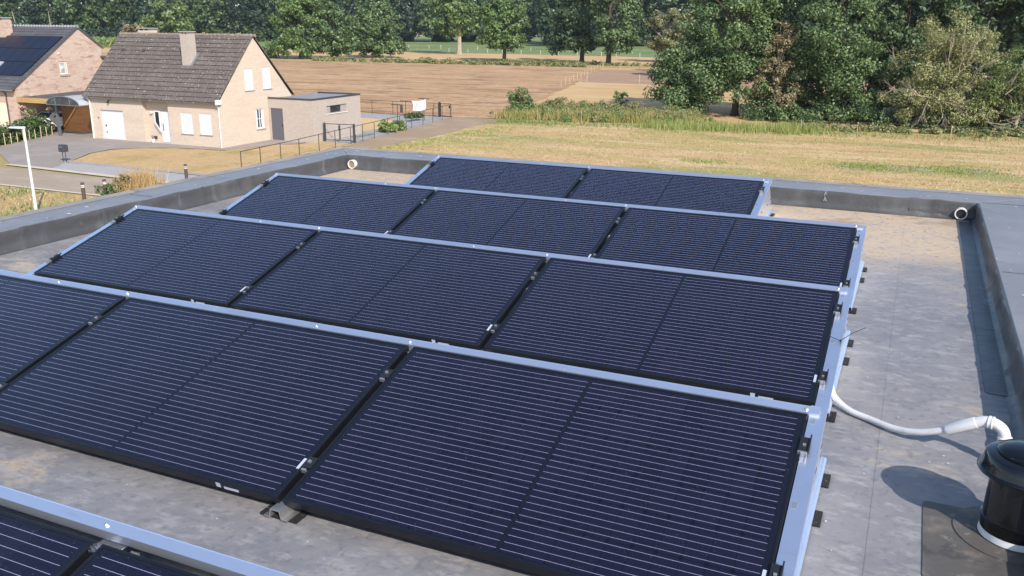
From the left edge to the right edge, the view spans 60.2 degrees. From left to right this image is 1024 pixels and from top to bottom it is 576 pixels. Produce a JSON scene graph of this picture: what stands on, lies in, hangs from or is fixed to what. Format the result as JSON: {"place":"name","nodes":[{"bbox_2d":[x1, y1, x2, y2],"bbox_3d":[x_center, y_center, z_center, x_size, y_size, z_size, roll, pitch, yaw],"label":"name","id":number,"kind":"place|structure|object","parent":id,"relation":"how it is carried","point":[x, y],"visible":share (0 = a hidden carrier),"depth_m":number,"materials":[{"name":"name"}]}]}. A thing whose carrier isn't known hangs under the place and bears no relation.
{"place":"outdoors","nodes":[
{"label":"outdoors","id":0,"kind":"place"},
{"bbox_2d":[0,185,98,216],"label":"verge","id":1,"kind":"structure","parent":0,"point":[55,193],"depth_m":44.22,"materials":[{"name":"plant"}]},
{"bbox_2d":[9,127,37,209],"bbox_3d":[-22.261,-5.361,40.305,0.694,3.970,0.227,1,17,1],"label":"street lamp","id":2,"kind":"object","parent":1,"relation":"on","point":[31,177],"visible":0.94,"depth_m":40.23,"materials":[{"name":"white metal"}]},
{"bbox_2d":[94,182,117,195],"bbox_3d":[-19.929,-4.746,43.435,0.952,0.918,1.151,8,18,23],"label":"green weed","id":3,"kind":"object","parent":1,"relation":"on","point":[110,189],"visible":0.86,"depth_m":43.23,"materials":[{"name":"green plant"}]},
{"bbox_2d":[0,167,116,194],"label":"road","id":4,"kind":"structure","parent":0,"point":[45,180],"depth_m":49.12,"materials":[{"name":"grey concrete"}]},
{"bbox_2d":[111,173,131,192],"bbox_3d":[-19.795,-5.237,44.800,1.137,1.180,0.927,-13,21,-38],"label":"rusty weed","id":5,"kind":"object","parent":4,"relation":"on","point":[117,184],"visible":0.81,"depth_m":44.69,"materials":[{"name":"yellow plant"}]},
{"bbox_2d":[0,128,303,167],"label":"driveway","id":6,"kind":"structure","parent":0,"point":[44,151],"depth_m":62.33,"materials":[{"name":"grey concrete"}]},
{"bbox_2d":[17,91,92,135],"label":"carport","id":7,"kind":"object","parent":6,"relation":"on","point":[81,118],"visible":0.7,"depth_m":69.78,"materials":[{"name":"brown wood"}]},
{"bbox_2d":[36,110,87,131],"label":"parked car","id":8,"kind":"object","parent":6,"relation":"on","point":[51,116],"visible":0.13,"depth_m":70.41,"materials":[{"name":"white paint"}]},
{"bbox_2d":[82,28,293,147],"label":"gable house","id":9,"kind":"structure","parent":6,"relation":"on","point":[195,89],"depth_m":64.21,"materials":[{"name":"brick"}]},
{"bbox_2d":[101,110,125,139],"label":"garage door","id":10,"kind":"structure","parent":9,"relation":"in","point":[113,121],"depth_m":65.99,"materials":[{"name":"white metal"}]},
{"bbox_2d":[154,111,161,134],"bbox_3d":[-25.863,-12.061,64.409,0.580,1.700,0.085,8,18,23],"label":"side window","id":11,"kind":"structure","parent":9,"relation":"in","point":[156,113],"depth_m":64.38,"materials":[{"name":"white glass"}]},
{"bbox_2d":[160,111,170,141],"bbox_3d":[-25.120,-11.733,64.251,0.940,2.230,0.110,8,18,23],"label":"front door","id":12,"kind":"structure","parent":9,"relation":"in","point":[164,114],"depth_m":64.29,"materials":[{"name":"white metal"}]},
{"bbox_2d":[180,112,193,134],"bbox_3d":[-23.139,-11.698,62.887,1.190,1.530,0.120,8,18,23],"label":"window","id":13,"kind":"structure","parent":9,"relation":"in","point":[186,118],"depth_m":62.93,"materials":[{"name":"white plastic"}]},
{"bbox_2d":[199,113,212,135],"bbox_3d":[-21.572,-11.506,62.205,1.190,1.530,0.120,8,18,23],"label":"window","id":14,"kind":"structure","parent":9,"relation":"in","point":[205,119],"depth_m":62.24,"materials":[{"name":"white plastic"}]},
{"bbox_2d":[244,68,254,90],"bbox_3d":[-18.952,-14.990,63.587,0.120,1.580,1.020,8,18,23],"label":"window","id":15,"kind":"structure","parent":9,"relation":"in","point":[248,78],"depth_m":63.63,"materials":[{"name":"white plastic"}]},
{"bbox_2d":[256,108,265,129],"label":"window","id":16,"kind":"structure","parent":9,"relation":"in","point":[259,112],"depth_m":65.29,"materials":[{"name":"white glass"}]},
{"bbox_2d":[262,67,271,89],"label":"window","id":17,"kind":"structure","parent":9,"relation":"in","point":[265,70],"depth_m":65.33,"materials":[{"name":"white plastic"}]},
{"bbox_2d":[72,142,351,173],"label":"lawn","id":18,"kind":"structure","parent":0,"point":[189,159],"depth_m":57.87,"materials":[{"name":"beige plant"}]},
{"bbox_2d":[68,160,205,174],"bbox_3d":[-22.203,-7.171,52.941,12.271,0.120,0.144,8,18,24],"label":"stone edging","id":19,"kind":"object","parent":18,"relation":"on","point":[161,170],"visible":0.76,"depth_m":53.34,"materials":[{"name":"grey stone"}]},
{"bbox_2d":[321,113,449,143],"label":"patio","id":20,"kind":"structure","parent":0,"point":[417,123],"depth_m":78.60,"materials":[{"name":"grey concrete"}]},
{"bbox_2d":[268,91,361,142],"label":"annex building","id":21,"kind":"structure","parent":20,"relation":"on","point":[297,117],"depth_m":65.79,"materials":[{"name":"grey brick"}]},
{"bbox_2d":[271,108,283,139],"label":"door","id":22,"kind":"structure","parent":21,"relation":"in","point":[276,113],"depth_m":65.96,"materials":[{"name":"grey metal"}]},
{"bbox_2d":[327,104,347,114],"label":"window","id":23,"kind":"structure","parent":21,"relation":"in","point":[331,109],"depth_m":67.09,"materials":[{"name":"white plastic"}]},
{"bbox_2d":[323,122,355,142],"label":"double gate","id":24,"kind":"structure","parent":20,"relation":"on","point":[324,134],"depth_m":65.25,"materials":[{"name":"metal"}]},
{"bbox_2d":[361,118,393,130],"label":"garden lawn","id":25,"kind":"structure","parent":20,"relation":"on","point":[369,126],"depth_m":77.51,"materials":[{"name":"plant"}]},
{"bbox_2d":[377,119,406,131],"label":"leafy plant","id":26,"kind":"object","parent":20,"relation":"on","point":[393,126],"visible":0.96,"depth_m":71.62,"materials":[{"name":"green plant"}]},
{"bbox_2d":[345,117,505,147],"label":"path","id":27,"kind":"structure","parent":0,"point":[449,125],"depth_m":72.16,"materials":[{"name":"beige concrete"}]},
{"bbox_2d":[272,61,596,117],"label":"ploughed field","id":28,"kind":"structure","parent":0,"point":[474,91],"depth_m":130.87,"materials":[{"name":"soil"}]},
{"bbox_2d":[101,47,773,66],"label":"stubble field","id":29,"kind":"structure","parent":0,"point":[481,56],"depth_m":231.29,"materials":[{"name":"beige plant"}]},
{"bbox_2d":[93,36,116,46],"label":"maize","id":30,"kind":"object","parent":29,"relation":"on","point":[105,41],"visible":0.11,"depth_m":296.87,"materials":[{"name":"green plant"}]},
{"bbox_2d":[349,0,408,57],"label":"tree","id":31,"kind":"object","parent":29,"relation":"on","point":[379,15],"visible":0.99,"depth_m":218.43,"materials":[{"name":"green plant"}]},
{"bbox_2d":[426,0,478,54],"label":"ash tree","id":32,"kind":"object","parent":29,"relation":"on","point":[455,20],"visible":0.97,"depth_m":244.67,"materials":[{"name":"green plant"}]},
{"bbox_2d":[472,0,528,58],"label":"field oak","id":33,"kind":"object","parent":29,"relation":"on","point":[511,37],"visible":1,"depth_m":200.52,"materials":[{"name":"green plant"}]},
{"bbox_2d":[546,0,607,62],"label":"tree","id":34,"kind":"object","parent":29,"relation":"on","point":[572,34],"visible":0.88,"depth_m":195.62,"materials":[{"name":"green plant"}]},
{"bbox_2d":[643,8,695,53],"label":"tree","id":35,"kind":"object","parent":29,"relation":"on","point":[670,35],"visible":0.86,"depth_m":202.41,"materials":[{"name":"green plant"}]},
{"bbox_2d":[369,125,516,150],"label":"path grass","id":36,"kind":"structure","parent":0,"point":[448,137],"depth_m":67.56,"materials":[{"name":"green plant"}]},
{"bbox_2d":[259,35,688,56],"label":"pasture","id":37,"kind":"structure","parent":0,"point":[535,46],"depth_m":304.10,"materials":[{"name":"green plant"}]},
{"bbox_2d":[137,0,195,32],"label":"round tree","id":38,"kind":"object","parent":37,"relation":"on","point":[167,20],"visible":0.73,"depth_m":331.39,"materials":[{"name":"green plant"}]},
{"bbox_2d":[0,26,992,195],"bbox_3d":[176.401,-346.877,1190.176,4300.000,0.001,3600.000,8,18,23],"label":"ground","id":39,"kind":"structure","parent":0,"point":[3,161],"depth_m":85.84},
{"bbox_2d":[0,115,54,144],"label":"hedge","id":40,"kind":"object","parent":39,"relation":"on","point":[34,130],"visible":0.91,"depth_m":65.95,"materials":[{"name":"green plant"}]},
{"bbox_2d":[0,17,105,130],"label":"brick house","id":41,"kind":"structure","parent":39,"relation":"on","point":[71,59],"depth_m":72.60,"materials":[{"name":"beige brick"}]},
{"bbox_2d":[0,102,8,126],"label":"window","id":42,"kind":"structure","parent":41,"relation":"in","point":[3,108],"depth_m":70.29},
{"bbox_2d":[0,48,18,60],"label":"roof solar panel","id":43,"kind":"object","parent":41,"relation":"attached to","point":[7,54],"visible":1,"depth_m":72.63,"materials":[{"name":"glass"}]},
{"bbox_2d":[1,35,21,47],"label":"roof solar panel","id":44,"kind":"object","parent":41,"relation":"attached to","point":[12,41],"visible":1,"depth_m":74.00,"materials":[{"name":"blue glass"}]},
{"bbox_2d":[1,62,24,74],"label":"roof solar panel","id":45,"kind":"object","parent":41,"relation":"attached to","point":[12,68],"visible":1,"depth_m":70.70,"materials":[{"name":"glass"}]},
{"bbox_2d":[6,48,27,61],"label":"roof solar panel","id":46,"kind":"object","parent":41,"relation":"attached to","point":[17,54],"visible":1,"depth_m":72.13,"materials":[{"name":"glass"}]},
{"bbox_2d":[10,36,31,47],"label":"roof solar panel","id":47,"kind":"object","parent":41,"relation":"attached to","point":[21,41],"visible":1,"depth_m":73.56,"materials":[{"name":"blue glass"}]},
{"bbox_2d":[12,62,34,75],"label":"roof solar panel","id":48,"kind":"object","parent":41,"relation":"attached to","point":[22,69],"visible":1,"depth_m":70.25,"materials":[{"name":"glass"}]},
{"bbox_2d":[16,49,37,61],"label":"roof solar panel","id":49,"kind":"object","parent":41,"relation":"attached to","point":[26,55],"visible":1,"depth_m":71.64,"materials":[{"name":"blue glass"}]},
{"bbox_2d":[20,36,41,48],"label":"roof solar panel","id":50,"kind":"object","parent":41,"relation":"attached to","point":[31,41],"visible":1,"depth_m":73.09,"materials":[{"name":"blue glass"}]},
{"bbox_2d":[26,49,48,61],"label":"roof solar panel","id":51,"kind":"object","parent":41,"relation":"attached to","point":[37,55],"visible":1,"depth_m":71.21,"materials":[{"name":"glass"}]},
{"bbox_2d":[30,36,51,48],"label":"roof solar panel","id":52,"kind":"object","parent":41,"relation":"attached to","point":[41,42],"visible":1,"depth_m":72.62,"materials":[{"name":"glass"}]},
{"bbox_2d":[39,36,62,48],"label":"roof solar panel","id":53,"kind":"object","parent":41,"relation":"attached to","point":[52,41],"visible":1,"depth_m":72.19,"materials":[{"name":"glass"}]},
{"bbox_2d":[5,164,167,181],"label":"kerb","id":54,"kind":"structure","parent":39,"relation":"on","point":[89,173],"depth_m":52.22,"materials":[{"name":"concrete"}]},
{"bbox_2d":[53,162,197,181],"bbox_3d":[-22.794,-6.790,51.812,12.665,0.001,2.433,8,18,25],"label":"gravel strip","id":55,"kind":"object","parent":39,"relation":"on","point":[109,170],"visible":0.59,"depth_m":52.39,"materials":[{"name":"grey gravel"}]},
{"bbox_2d":[117,22,144,36],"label":"bush","id":56,"kind":"object","parent":39,"relation":"on","point":[127,28],"visible":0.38,"depth_m":299.73,"materials":[{"name":"yellow plant"}]},
{"bbox_2d":[97,162,168,191],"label":"tall grass","id":57,"kind":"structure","parent":39,"relation":"on","point":[141,179],"depth_m":45.35,"materials":[{"name":"beige plant"}]},
{"bbox_2d":[262,0,326,58],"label":"lime tree","id":58,"kind":"object","parent":39,"relation":"on","point":[296,12],"visible":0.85,"depth_m":209.95,"materials":[{"name":"green plant"}]},
{"bbox_2d":[304,0,357,57],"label":"hornbeam tree","id":59,"kind":"object","parent":39,"relation":"on","point":[326,37],"visible":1,"depth_m":210.44,"materials":[{"name":"green plant"}]},
{"bbox_2d":[240,104,450,166],"bbox_3d":[-10.753,-11.933,67.114,0.234,1.291,33.573,5,17,17],"label":"garden fence","id":60,"kind":"object","parent":39,"relation":"on","point":[341,134],"visible":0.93,"depth_m":63.06,"materials":[{"name":"brown metal"}]},
{"bbox_2d":[310,55,685,66],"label":"bank scrub","id":61,"kind":"object","parent":39,"relation":"on","point":[533,62],"visible":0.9,"depth_m":190.77,"materials":[{"name":"green plant"}]},
{"bbox_2d":[0,147,1023,575],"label":"flat roof building","id":62,"kind":"structure","parent":39,"relation":"on","point":[938,301],"depth_m":4.40,"materials":[{"name":"grey concrete"}]},
{"bbox_2d":[0,485,291,575],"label":"mounting frame","id":63,"kind":"object","parent":62,"relation":"on","point":[172,552],"visible":0.79,"depth_m":2.58,"materials":[{"name":"metal"}]},
{"bbox_2d":[0,511,97,575],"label":"solar panel","id":64,"kind":"object","parent":63,"relation":"attached to","point":[29,547],"visible":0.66,"depth_m":2.55,"materials":[{"name":"black glass"}]},
{"bbox_2d":[70,544,199,575],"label":"solar panel","id":65,"kind":"object","parent":63,"relation":"attached to","point":[104,560],"visible":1,"depth_m":2.46,"materials":[{"name":"black glass"}]},
{"bbox_2d":[0,270,830,575],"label":"mounting frame","id":66,"kind":"object","parent":62,"relation":"on","point":[802,512],"visible":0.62,"depth_m":3.54,"materials":[{"name":"metal"}]},
{"bbox_2d":[0,275,125,383],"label":"solar panel","id":67,"kind":"object","parent":66,"relation":"attached to","point":[39,321],"visible":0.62,"depth_m":4.72,"materials":[{"name":"black glass"}]},
{"bbox_2d":[0,298,408,502],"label":"solar panel","id":68,"kind":"object","parent":66,"relation":"attached to","point":[260,409],"visible":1,"depth_m":3.98,"materials":[{"name":"black glass"}]},
{"bbox_2d":[283,347,807,575],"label":"solar panel","id":69,"kind":"object","parent":66,"relation":"attached to","point":[541,471],"visible":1,"depth_m":3.30,"materials":[{"name":"black glass"}]},
{"bbox_2d":[26,205,853,422],"bbox_3d":[-0.720,-0.056,5.781,5.525,0.379,1.353,8,18,23],"label":"mounting frame","id":70,"kind":"object","parent":62,"relation":"on","point":[834,362],"visible":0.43,"depth_m":5.30,"materials":[{"name":"metal"}]},
{"bbox_2d":[34,209,317,307],"bbox_3d":[-2.406,-0.250,6.351,1.755,0.035,1.023,8,34,23],"label":"solar panel","id":71,"kind":"object","parent":70,"relation":"attached to","point":[219,262],"visible":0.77,"depth_m":6.28,"materials":[{"name":"black glass"}]},
{"bbox_2d":[231,231,546,349],"bbox_3d":[-0.780,-0.031,5.650,1.755,0.035,1.023,8,34,23],"label":"solar panel","id":72,"kind":"object","parent":70,"relation":"attached to","point":[463,297],"visible":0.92,"depth_m":5.58,"materials":[{"name":"black glass"}]},
{"bbox_2d":[483,258,838,405],"bbox_3d":[0.846,0.189,4.949,1.755,0.035,1.023,8,34,23],"label":"solar panel","id":73,"kind":"object","parent":70,"relation":"attached to","point":[759,339],"visible":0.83,"depth_m":4.87,"materials":[{"name":"black glass"}]},
{"bbox_2d":[217,173,866,313],"bbox_3d":[-0.010,-0.522,7.349,5.525,0.379,1.353,8,18,23],"label":"mounting frame","id":74,"kind":"object","parent":62,"relation":"on","point":[856,269],"visible":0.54,"depth_m":7.05,"materials":[{"name":"metal"}]},
{"bbox_2d":[222,176,434,233],"bbox_3d":[-1.696,-0.716,7.919,1.755,0.035,1.023,8,34,23],"label":"solar panel","id":75,"kind":"object","parent":74,"relation":"attached to","point":[376,208],"visible":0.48,"depth_m":7.94,"materials":[{"name":"black glass"}]},
{"bbox_2d":[390,190,625,257],"bbox_3d":[-0.070,-0.496,7.218,1.755,0.035,1.023,8,34,23],"label":"solar panel","id":76,"kind":"object","parent":74,"relation":"attached to","point":[562,227],"visible":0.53,"depth_m":7.24,"materials":[{"name":"black glass"}]},
{"bbox_2d":[596,207,856,286],"bbox_3d":[1.556,-0.277,6.517,1.755,0.035,1.023,8,34,23],"label":"solar panel","id":77,"kind":"object","parent":74,"relation":"attached to","point":[797,252],"visible":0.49,"depth_m":6.54,"materials":[{"name":"black glass"}]},
{"bbox_2d":[405,155,774,216],"bbox_3d":[0.666,-0.993,8.932,3.741,0.379,1.353,8,18,23],"label":"mounting frame","id":78,"kind":"object","parent":62,"relation":"on","point":[762,206],"visible":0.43,"depth_m":8.82,"materials":[{"name":"metal"}]},
{"bbox_2d":[409,157,588,198],"bbox_3d":[-0.206,-1.077,9.152,1.755,0.035,1.023,8,34,23],"label":"solar panel","id":79,"kind":"object","parent":78,"relation":"attached to","point":[521,178],"visible":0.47,"depth_m":9.23,"materials":[{"name":"black glass"}]},
{"bbox_2d":[567,168,763,214],"bbox_3d":[1.420,-0.857,8.451,1.755,0.035,1.023,8,34,23],"label":"solar panel","id":80,"kind":"object","parent":78,"relation":"attached to","point":[726,195],"visible":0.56,"depth_m":8.54,"materials":[{"name":"black glass"}]},
{"bbox_2d":[831,385,1012,440],"bbox_3d":[1.800,0.554,4.091,0.170,0.212,0.979,-10,19,-30],"label":"conduit","id":81,"kind":"object","parent":62,"relation":"on","point":[1000,428],"visible":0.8,"depth_m":3.86,"materials":[{"name":"white plastic"}]},
{"bbox_2d":[952,439,1023,566],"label":"roof vent","id":82,"kind":"object","parent":62,"relation":"on","point":[992,526],"visible":1,"depth_m":3.15,"materials":[{"name":"plastic"}]},
{"bbox_2d":[0,0,1023,74],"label":"woodland","id":83,"kind":"object","parent":39,"relation":"on","point":[108,18],"visible":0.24,"depth_m":375.12,"materials":[{"name":"green plant"}]},
{"bbox_2d":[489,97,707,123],"bbox_3d":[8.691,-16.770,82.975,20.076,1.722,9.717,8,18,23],"label":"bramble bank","id":84,"kind":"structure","parent":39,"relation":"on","point":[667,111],"depth_m":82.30,"materials":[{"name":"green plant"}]},
{"bbox_2d":[506,99,715,124],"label":"nettles","id":85,"kind":"object","parent":39,"relation":"on","point":[605,116],"visible":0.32,"depth_m":80.82,"materials":[{"name":"green plant"}]},
{"bbox_2d":[587,0,643,64],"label":"tree","id":86,"kind":"object","parent":39,"relation":"on","point":[609,37],"visible":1,"depth_m":185.41,"materials":[{"name":"green plant"}]},
{"bbox_2d":[370,120,1023,195],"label":"meadow","id":87,"kind":"structure","parent":0,"point":[753,161],"depth_m":61.68,"materials":[{"name":"plant"}]},
{"bbox_2d":[628,117,841,135],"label":"reeds","id":88,"kind":"object","parent":87,"relation":"on","point":[718,126],"visible":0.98,"depth_m":73.93,"materials":[{"name":"green plant"}]},
{"bbox_2d":[473,117,1023,144],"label":"edge grass","id":89,"kind":"structure","parent":87,"relation":"on","point":[594,124],"depth_m":74.90,"materials":[{"name":"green plant"}]},
{"bbox_2d":[675,157,1018,179],"bbox_3d":[20.773,-7.810,55.928,22.006,0.135,5.860,5,17,15],"label":"green patch","id":90,"kind":"object","parent":87,"relation":"on","point":[940,168],"visible":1,"depth_m":55.05,"materials":[{"name":"green plant"}]},
{"bbox_2d":[782,118,1023,137],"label":"weeds","id":91,"kind":"object","parent":87,"relation":"on","point":[1018,132],"visible":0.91,"depth_m":72.86,"materials":[{"name":"green plant"}]},
{"bbox_2d":[581,70,912,91],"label":"fallow field","id":92,"kind":"structure","parent":0,"point":[621,76],"depth_m":143.99,"materials":[{"name":"brown soil"}]},
{"bbox_2d":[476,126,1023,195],"bbox_3d":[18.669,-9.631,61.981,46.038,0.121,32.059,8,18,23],"label":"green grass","id":93,"kind":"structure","parent":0,"point":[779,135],"depth_m":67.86,"materials":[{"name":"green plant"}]},
{"bbox_2d":[523,68,1022,135],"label":"stubble field","id":94,"kind":"structure","parent":0,"point":[587,91],"depth_m":105.27,"materials":[{"name":"beige soil"}]},
{"bbox_2d":[506,86,533,111],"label":"round shrub","id":95,"kind":"object","parent":94,"relation":"on","point":[515,100],"visible":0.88,"depth_m":83.09,"materials":[{"name":"green plant"}]},
{"bbox_2d":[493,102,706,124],"bbox_3d":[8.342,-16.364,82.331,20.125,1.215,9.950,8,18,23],"label":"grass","id":96,"kind":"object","parent":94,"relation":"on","point":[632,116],"visible":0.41,"depth_m":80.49,"materials":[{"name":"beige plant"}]},
{"bbox_2d":[494,103,708,123],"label":"bank grass","id":97,"kind":"structure","parent":94,"relation":"on","point":[612,119],"depth_m":80.42,"materials":[{"name":"green plant"}]},
{"bbox_2d":[612,90,628,106],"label":"sapling","id":98,"kind":"object","parent":94,"relation":"on","point":[617,97],"visible":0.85,"depth_m":92.05,"materials":[{"name":"green plant"}]},
{"bbox_2d":[642,0,791,115],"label":"oak tree","id":99,"kind":"object","parent":94,"relation":"on","point":[698,80],"visible":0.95,"depth_m":83.00,"materials":[{"name":"green plant"}]},
{"bbox_2d":[751,20,803,116],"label":"dry tree","id":100,"kind":"object","parent":94,"relation":"on","point":[784,39],"visible":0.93,"depth_m":81.03,"materials":[{"name":"yellow plant"}]},
{"bbox_2d":[765,0,895,122],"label":"tall tree","id":101,"kind":"object","parent":94,"relation":"on","point":[838,69],"visible":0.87,"depth_m":78.75,"materials":[{"name":"green plant"}]},
{"bbox_2d":[738,88,1023,133],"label":"undergrowth","id":102,"kind":"object","parent":94,"relation":"on","point":[770,111],"visible":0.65,"depth_m":78.61,"materials":[{"name":"green plant"}]},
{"bbox_2d":[845,0,971,109],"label":"background tree","id":103,"kind":"object","parent":94,"relation":"on","point":[902,11],"visible":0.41,"depth_m":84.36,"materials":[{"name":"green plant"}]},
{"bbox_2d":[877,8,1020,127],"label":"willow tree","id":104,"kind":"object","parent":94,"relation":"on","point":[948,80],"visible":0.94,"depth_m":73.41,"materials":[{"name":"green plant"}]},
{"bbox_2d":[924,0,1023,113],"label":"background tree","id":105,"kind":"object","parent":94,"relation":"on","point":[1007,29],"visible":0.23,"depth_m":84.50,"materials":[{"name":"green plant"}]},
{"bbox_2d":[965,42,1023,130],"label":"young willow","id":106,"kind":"object","parent":94,"relation":"on","point":[1014,88],"visible":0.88,"depth_m":72.06,"materials":[{"name":"green plant"}]},
{"bbox_2d":[999,0,1023,102],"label":"background tree","id":107,"kind":"object","parent":94,"relation":"on","point":[1019,20],"visible":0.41,"depth_m":81.70,"materials":[{"name":"green plant"}]},
{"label":"washing line","id":108,"kind":"object","parent":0,"visible":0},
{"bbox_2d":[412,99,425,110],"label":"bed sheet","id":109,"kind":"object","parent":108,"relation":"hanging from","point":[419,105],"visible":0.98,"depth_m":78.28,"materials":[{"name":"white fabric"}]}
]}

